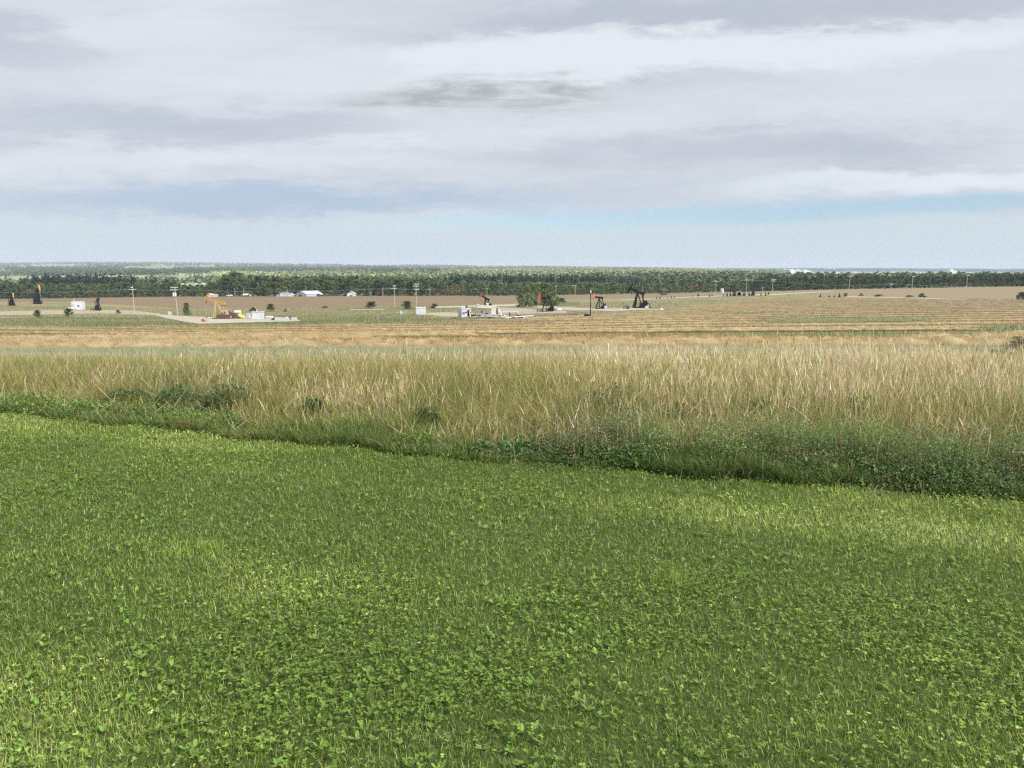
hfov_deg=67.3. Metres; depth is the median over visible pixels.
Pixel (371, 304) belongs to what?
bush
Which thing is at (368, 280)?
leafy tree
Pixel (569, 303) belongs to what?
grass verge
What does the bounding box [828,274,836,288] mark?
leafy tree
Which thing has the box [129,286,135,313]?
utility pole
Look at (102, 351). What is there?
thin pale grass
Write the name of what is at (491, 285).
leafy tree
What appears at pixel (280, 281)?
leafy tree
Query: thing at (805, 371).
tall dry grass
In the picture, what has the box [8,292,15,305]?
pumpjack
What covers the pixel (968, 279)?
leafy tree
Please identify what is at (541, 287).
aspen tree
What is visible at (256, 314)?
corrugated shed
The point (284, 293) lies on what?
grey building
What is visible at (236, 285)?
leafy tree
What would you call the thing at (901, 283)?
leafy tree
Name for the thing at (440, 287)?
leafy tree
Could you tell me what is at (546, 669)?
lawn clover
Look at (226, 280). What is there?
leafy tree
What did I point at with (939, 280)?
leafy tree
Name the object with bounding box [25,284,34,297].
leafy tree
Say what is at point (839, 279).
leafy tree
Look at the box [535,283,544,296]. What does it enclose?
aspen tree
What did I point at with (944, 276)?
leafy tree
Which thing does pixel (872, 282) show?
leafy tree
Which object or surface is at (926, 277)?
leafy tree
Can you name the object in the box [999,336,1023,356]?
weed bush
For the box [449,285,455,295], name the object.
autumn tree
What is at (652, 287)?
leafy tree
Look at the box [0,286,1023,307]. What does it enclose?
brown field
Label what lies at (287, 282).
leafy tree
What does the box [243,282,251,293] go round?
leafy tree
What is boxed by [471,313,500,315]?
pipeline
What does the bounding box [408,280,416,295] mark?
leafy tree
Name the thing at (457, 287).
autumn tree
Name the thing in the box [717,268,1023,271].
distant hill wood
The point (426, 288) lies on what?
leafy tree
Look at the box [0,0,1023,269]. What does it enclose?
sky
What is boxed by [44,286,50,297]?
leafy tree
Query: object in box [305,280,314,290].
leafy tree
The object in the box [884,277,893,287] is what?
leafy tree
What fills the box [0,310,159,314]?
gravel road
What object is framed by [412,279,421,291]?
leafy tree
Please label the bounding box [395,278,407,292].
leafy tree
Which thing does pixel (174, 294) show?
utility pole
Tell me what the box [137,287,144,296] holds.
leafy tree
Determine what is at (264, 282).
leafy tree
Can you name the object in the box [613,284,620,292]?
leafy tree
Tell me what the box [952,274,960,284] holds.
leafy tree
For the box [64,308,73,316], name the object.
bush
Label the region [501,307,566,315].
gravel pad
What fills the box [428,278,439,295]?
leafy tree
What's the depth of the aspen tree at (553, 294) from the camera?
392.34 m
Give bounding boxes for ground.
[0,293,1011,482]
[0,414,1023,767]
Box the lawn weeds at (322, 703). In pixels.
[0,439,1023,767]
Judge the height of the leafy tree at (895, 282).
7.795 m
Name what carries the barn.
on the brown field at (357, 301)
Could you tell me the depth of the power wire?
316.54 m
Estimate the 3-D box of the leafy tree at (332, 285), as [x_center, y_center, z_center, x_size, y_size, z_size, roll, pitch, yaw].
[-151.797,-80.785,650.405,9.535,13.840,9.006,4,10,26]
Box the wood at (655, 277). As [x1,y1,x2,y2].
[0,271,1023,287]
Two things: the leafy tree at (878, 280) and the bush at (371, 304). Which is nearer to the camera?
the bush at (371, 304)
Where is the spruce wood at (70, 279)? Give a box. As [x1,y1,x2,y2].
[0,272,898,297]
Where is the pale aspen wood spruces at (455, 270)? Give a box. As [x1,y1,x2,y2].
[223,268,709,276]
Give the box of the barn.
[296,290,322,296]
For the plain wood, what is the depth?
2257.44 m
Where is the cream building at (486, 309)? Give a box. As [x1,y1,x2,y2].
[477,303,500,313]
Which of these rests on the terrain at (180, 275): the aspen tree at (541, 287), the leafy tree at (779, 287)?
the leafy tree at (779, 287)
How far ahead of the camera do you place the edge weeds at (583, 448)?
6.38 m
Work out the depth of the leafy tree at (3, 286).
650.02 m
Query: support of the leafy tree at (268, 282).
on the terrain at (180, 275)
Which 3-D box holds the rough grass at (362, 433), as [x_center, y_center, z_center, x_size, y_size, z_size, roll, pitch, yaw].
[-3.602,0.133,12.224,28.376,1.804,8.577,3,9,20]
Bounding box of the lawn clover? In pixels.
[0,411,1023,767]
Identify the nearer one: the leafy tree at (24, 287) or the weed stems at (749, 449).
the weed stems at (749, 449)
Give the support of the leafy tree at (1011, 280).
on the terrain at (180, 275)
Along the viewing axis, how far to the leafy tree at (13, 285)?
652.32 m
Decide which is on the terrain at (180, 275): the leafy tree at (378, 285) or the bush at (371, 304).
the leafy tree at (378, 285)
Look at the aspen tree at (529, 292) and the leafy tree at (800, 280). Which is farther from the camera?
the leafy tree at (800, 280)
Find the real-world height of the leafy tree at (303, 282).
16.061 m
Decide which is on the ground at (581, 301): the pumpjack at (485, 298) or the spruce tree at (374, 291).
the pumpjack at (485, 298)
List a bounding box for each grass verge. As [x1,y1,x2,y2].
[540,302,579,305]
[767,318,932,321]
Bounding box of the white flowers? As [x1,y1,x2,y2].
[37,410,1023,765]
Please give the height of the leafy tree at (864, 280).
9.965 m
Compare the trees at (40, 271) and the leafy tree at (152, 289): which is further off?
the trees at (40, 271)
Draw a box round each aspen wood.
[0,271,1021,297]
[209,268,777,278]
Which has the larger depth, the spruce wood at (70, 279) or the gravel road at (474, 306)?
the spruce wood at (70, 279)
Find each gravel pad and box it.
[156,314,299,323]
[426,312,506,316]
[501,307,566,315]
[598,308,663,310]
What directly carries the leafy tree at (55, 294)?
on the terrain at (180, 275)
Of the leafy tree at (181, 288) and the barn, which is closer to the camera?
the barn
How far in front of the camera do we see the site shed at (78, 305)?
371.63 m
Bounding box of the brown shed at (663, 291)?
[660,289,667,294]
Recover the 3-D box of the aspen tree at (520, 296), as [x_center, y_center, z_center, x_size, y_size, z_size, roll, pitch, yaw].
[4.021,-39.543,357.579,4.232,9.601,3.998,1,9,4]
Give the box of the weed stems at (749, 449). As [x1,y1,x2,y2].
[456,401,1023,502]
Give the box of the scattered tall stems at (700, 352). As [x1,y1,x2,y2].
[1,344,1023,363]
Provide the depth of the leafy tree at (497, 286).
654.34 m
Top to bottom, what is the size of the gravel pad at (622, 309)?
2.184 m
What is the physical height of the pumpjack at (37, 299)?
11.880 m
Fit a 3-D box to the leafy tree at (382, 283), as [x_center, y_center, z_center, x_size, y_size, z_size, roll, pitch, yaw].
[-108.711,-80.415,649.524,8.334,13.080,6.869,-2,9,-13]
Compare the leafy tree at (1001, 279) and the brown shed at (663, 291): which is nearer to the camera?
the brown shed at (663, 291)
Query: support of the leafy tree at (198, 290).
on the terrain at (180, 275)
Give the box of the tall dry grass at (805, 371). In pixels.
[0,325,1023,479]
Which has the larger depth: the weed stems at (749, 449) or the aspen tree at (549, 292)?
the aspen tree at (549, 292)
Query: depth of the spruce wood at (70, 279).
796.74 m
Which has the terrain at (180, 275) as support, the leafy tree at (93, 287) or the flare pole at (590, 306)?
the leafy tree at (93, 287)
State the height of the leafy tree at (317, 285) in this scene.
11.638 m
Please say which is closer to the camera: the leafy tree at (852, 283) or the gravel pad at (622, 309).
the gravel pad at (622, 309)
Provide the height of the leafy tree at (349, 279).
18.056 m
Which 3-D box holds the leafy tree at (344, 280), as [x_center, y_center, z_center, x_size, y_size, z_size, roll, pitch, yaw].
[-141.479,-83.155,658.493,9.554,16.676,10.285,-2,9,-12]
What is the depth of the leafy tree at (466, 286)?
653.68 m
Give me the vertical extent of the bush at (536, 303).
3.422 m
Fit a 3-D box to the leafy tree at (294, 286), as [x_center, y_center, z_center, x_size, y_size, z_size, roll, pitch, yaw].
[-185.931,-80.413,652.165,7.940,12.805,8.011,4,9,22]
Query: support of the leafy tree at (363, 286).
on the terrain at (180, 275)
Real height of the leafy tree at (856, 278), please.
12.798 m
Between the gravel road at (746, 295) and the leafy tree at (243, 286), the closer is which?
the gravel road at (746, 295)
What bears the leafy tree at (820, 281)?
on the terrain at (180, 275)
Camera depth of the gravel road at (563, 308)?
332.94 m
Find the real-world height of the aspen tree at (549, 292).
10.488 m
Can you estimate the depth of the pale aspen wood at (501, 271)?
1739.07 m
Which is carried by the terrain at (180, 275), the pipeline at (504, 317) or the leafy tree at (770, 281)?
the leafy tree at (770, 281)
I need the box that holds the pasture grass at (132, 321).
[0,298,1022,326]
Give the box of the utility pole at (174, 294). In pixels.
[170,287,177,314]
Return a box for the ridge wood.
[0,261,767,269]
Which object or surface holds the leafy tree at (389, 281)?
on the terrain at (180, 275)
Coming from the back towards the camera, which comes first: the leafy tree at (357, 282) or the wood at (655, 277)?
the wood at (655, 277)
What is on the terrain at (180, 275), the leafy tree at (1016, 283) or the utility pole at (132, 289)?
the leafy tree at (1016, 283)
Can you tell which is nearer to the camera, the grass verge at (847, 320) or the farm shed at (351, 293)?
the grass verge at (847, 320)
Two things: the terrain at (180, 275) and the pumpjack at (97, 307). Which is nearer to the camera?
the pumpjack at (97, 307)
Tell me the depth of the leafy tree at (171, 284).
648.95 m
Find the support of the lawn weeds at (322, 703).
on the lawn ground at (520, 714)
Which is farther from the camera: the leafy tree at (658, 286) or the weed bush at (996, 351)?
the leafy tree at (658, 286)
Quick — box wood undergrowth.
[0,282,1023,298]
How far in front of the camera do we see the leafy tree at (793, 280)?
647.58 m
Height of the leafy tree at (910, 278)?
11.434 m
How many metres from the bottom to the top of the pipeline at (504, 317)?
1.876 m
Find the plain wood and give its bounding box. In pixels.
[146,272,210,277]
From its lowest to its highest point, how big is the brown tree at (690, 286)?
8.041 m
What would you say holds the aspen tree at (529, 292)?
on the ground at (581, 301)
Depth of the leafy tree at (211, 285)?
656.09 m
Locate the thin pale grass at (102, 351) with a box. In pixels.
[0,343,1023,361]
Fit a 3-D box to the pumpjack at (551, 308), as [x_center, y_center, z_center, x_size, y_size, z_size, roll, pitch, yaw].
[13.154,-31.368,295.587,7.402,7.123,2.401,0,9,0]
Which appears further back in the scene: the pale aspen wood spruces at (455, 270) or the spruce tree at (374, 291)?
the pale aspen wood spruces at (455, 270)
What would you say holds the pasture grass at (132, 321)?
on the ground at (581, 301)
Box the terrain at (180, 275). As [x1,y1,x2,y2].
[0,264,1022,298]
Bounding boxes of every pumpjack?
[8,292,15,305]
[31,284,41,303]
[94,295,101,310]
[205,292,243,318]
[479,293,491,305]
[537,293,555,311]
[592,293,607,308]
[627,283,650,307]
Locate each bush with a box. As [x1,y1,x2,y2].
[32,310,42,316]
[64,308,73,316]
[266,304,273,310]
[365,301,376,307]
[401,301,412,309]
[532,300,539,306]
[985,349,1006,355]
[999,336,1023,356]
[1016,292,1023,299]
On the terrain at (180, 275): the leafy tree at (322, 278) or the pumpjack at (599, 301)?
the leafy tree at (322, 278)
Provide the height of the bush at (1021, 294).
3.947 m
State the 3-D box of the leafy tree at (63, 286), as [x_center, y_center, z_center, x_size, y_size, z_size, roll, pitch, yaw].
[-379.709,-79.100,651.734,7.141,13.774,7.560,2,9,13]
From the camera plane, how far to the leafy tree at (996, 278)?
651.69 m
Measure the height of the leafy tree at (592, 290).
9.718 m
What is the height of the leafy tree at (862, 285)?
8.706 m
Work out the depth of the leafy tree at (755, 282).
651.01 m
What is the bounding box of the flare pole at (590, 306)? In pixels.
[584,290,590,315]
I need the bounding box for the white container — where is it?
[415,307,425,314]
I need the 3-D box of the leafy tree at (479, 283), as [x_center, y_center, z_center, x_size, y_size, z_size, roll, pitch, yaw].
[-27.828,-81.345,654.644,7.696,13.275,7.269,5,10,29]
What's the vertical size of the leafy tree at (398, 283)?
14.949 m
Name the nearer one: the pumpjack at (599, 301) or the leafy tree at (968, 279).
the pumpjack at (599, 301)
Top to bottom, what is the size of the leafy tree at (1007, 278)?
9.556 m
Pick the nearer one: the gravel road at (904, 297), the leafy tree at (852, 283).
the gravel road at (904, 297)
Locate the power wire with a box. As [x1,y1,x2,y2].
[17,288,398,292]
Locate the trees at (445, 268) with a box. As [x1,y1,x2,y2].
[399,266,788,273]
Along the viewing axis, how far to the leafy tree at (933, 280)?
649.42 m
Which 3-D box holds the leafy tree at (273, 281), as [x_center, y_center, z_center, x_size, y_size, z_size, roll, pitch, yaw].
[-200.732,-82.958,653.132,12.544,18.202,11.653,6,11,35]
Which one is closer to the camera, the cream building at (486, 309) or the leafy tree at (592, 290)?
the cream building at (486, 309)
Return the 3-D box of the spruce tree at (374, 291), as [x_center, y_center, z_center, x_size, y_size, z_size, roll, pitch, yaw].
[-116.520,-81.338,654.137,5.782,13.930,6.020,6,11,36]
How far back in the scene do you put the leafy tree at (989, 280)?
656.57 m
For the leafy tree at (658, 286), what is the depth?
648.70 m
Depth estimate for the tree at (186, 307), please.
303.95 m
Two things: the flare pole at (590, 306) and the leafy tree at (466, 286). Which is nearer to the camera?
the flare pole at (590, 306)
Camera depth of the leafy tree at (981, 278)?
653.40 m
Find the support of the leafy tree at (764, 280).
on the terrain at (180, 275)
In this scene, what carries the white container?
on the ground at (581, 301)
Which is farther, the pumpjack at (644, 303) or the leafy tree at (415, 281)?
the leafy tree at (415, 281)
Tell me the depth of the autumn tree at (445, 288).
654.68 m
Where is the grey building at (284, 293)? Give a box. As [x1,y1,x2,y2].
[279,292,289,295]
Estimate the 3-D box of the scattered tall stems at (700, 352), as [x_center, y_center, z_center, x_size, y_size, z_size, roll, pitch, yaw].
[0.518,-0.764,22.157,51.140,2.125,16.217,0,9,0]
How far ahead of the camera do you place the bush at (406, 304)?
360.54 m
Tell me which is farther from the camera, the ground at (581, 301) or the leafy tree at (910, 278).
the leafy tree at (910, 278)
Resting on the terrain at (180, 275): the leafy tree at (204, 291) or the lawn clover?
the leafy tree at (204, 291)
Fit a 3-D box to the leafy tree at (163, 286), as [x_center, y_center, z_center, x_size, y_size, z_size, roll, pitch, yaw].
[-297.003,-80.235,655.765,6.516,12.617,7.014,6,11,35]
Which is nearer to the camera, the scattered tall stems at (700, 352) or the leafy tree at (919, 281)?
the scattered tall stems at (700, 352)
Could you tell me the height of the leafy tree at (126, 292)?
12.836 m
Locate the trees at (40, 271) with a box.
[0,265,440,275]
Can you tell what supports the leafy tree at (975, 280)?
on the terrain at (180, 275)
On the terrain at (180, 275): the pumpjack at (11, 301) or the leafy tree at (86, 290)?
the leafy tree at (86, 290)
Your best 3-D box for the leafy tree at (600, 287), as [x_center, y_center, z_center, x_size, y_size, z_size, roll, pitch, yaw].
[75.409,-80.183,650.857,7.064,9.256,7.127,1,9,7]
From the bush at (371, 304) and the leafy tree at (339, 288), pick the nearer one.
the bush at (371, 304)
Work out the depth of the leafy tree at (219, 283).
651.07 m
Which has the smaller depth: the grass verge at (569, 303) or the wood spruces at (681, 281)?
the grass verge at (569, 303)
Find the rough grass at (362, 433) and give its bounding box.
[0,352,1023,501]
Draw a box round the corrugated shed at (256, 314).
[252,310,264,318]
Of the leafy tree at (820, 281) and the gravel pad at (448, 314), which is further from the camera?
the leafy tree at (820, 281)
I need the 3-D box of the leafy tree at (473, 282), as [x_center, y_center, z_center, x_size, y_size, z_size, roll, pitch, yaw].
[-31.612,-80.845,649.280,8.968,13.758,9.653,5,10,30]
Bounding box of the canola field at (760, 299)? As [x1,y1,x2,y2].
[0,297,1023,351]
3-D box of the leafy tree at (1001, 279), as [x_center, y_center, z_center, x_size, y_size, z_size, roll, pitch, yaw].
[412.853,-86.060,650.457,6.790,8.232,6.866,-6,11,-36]
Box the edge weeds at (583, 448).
[0,376,1023,502]
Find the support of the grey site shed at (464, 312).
on the ground at (581, 301)
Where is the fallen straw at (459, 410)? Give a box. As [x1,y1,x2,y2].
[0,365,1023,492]
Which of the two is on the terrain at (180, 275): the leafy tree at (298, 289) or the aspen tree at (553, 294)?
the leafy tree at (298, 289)
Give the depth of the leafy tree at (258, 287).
650.56 m
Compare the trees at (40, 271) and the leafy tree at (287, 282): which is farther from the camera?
the trees at (40, 271)
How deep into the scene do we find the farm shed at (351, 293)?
637.58 m
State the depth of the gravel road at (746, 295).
535.53 m
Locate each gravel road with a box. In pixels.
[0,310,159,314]
[434,304,515,307]
[517,304,599,310]
[628,291,833,299]
[843,296,966,299]
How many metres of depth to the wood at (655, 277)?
1134.49 m
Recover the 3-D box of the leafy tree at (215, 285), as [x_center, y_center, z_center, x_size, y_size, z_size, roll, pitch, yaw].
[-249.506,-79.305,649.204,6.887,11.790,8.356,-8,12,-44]
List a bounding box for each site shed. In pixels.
[71,299,84,309]
[458,306,470,316]
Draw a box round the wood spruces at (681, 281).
[3,271,1020,285]
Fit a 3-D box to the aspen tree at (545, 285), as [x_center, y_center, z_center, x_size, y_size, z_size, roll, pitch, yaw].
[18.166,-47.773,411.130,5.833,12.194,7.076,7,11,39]
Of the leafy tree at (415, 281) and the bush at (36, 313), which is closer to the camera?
the bush at (36, 313)
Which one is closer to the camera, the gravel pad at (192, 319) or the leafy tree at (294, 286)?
the gravel pad at (192, 319)
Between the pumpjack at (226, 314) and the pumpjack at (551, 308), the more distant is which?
the pumpjack at (551, 308)
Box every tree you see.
[1,284,7,298]
[6,282,18,298]
[20,285,28,296]
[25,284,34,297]
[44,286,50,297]
[54,287,63,297]
[58,283,68,297]
[82,285,89,297]
[88,284,98,297]
[121,283,131,295]
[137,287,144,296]
[147,286,156,296]
[160,282,166,296]
[165,282,174,296]
[179,286,186,295]
[183,303,190,314]
[195,287,201,293]
[202,287,208,295]
[206,281,215,293]
[212,283,219,293]
[215,282,225,294]
[221,277,232,291]
[234,282,241,292]
[240,282,247,294]
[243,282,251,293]
[248,281,255,294]
[251,275,265,295]
[260,280,267,295]
[263,278,273,295]
[271,276,283,294]
[274,276,287,293]
[284,280,291,291]
[288,282,295,295]
[295,282,301,291]
[300,278,307,290]
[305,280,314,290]
[314,283,321,291]
[317,276,326,293]
[323,281,332,294]
[327,280,337,292]
[337,282,344,292]
[341,277,350,295]
[345,276,355,292]
[353,280,362,295]
[361,284,369,293]
[364,276,373,295]
[372,281,377,294]
[376,283,381,295]
[379,281,386,295]
[383,279,393,295]
[391,279,402,295]
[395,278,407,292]
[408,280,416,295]
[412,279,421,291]
[423,284,429,295]
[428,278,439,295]
[435,285,442,291]
[441,286,448,295]
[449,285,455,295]
[454,284,459,293]
[464,283,469,295]
[469,280,479,295]
[476,281,482,291]
[487,282,494,292]
[494,284,500,292]
[516,289,524,307]
[525,286,534,306]
[529,285,537,305]
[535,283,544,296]
[537,282,545,299]
[541,283,549,304]
[545,286,553,302]
[551,290,557,305]
[586,283,595,293]
[597,284,604,293]
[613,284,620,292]
[649,282,654,292]
[655,283,661,292]
[686,284,693,292]
[751,280,759,287]
[761,278,769,290]
[767,278,775,287]
[775,279,781,290]
[788,276,796,290]
[795,277,804,289]
[816,279,826,286]
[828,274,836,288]
[834,275,844,287]
[848,279,855,288]
[853,274,859,288]
[856,279,863,288]
[862,278,869,288]
[868,279,876,288]
[873,276,881,288]
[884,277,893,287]
[892,279,898,287]
[898,276,904,287]
[907,275,916,286]
[914,277,923,286]
[922,276,928,287]
[928,278,936,284]
[936,278,941,287]
[941,274,948,284]
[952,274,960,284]
[964,276,971,284]
[970,277,979,286]
[977,276,986,283]
[986,278,991,286]
[992,274,999,286]
[996,277,1004,286]
[1004,276,1010,283]
[1007,277,1015,285]
[1013,274,1020,285]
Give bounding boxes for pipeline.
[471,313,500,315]
[476,315,533,317]
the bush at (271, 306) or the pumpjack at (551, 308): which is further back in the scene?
the bush at (271, 306)
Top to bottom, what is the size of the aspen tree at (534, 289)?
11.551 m
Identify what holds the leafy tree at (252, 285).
on the terrain at (180, 275)
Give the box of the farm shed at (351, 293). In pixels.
[347,291,356,295]
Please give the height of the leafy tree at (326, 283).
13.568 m

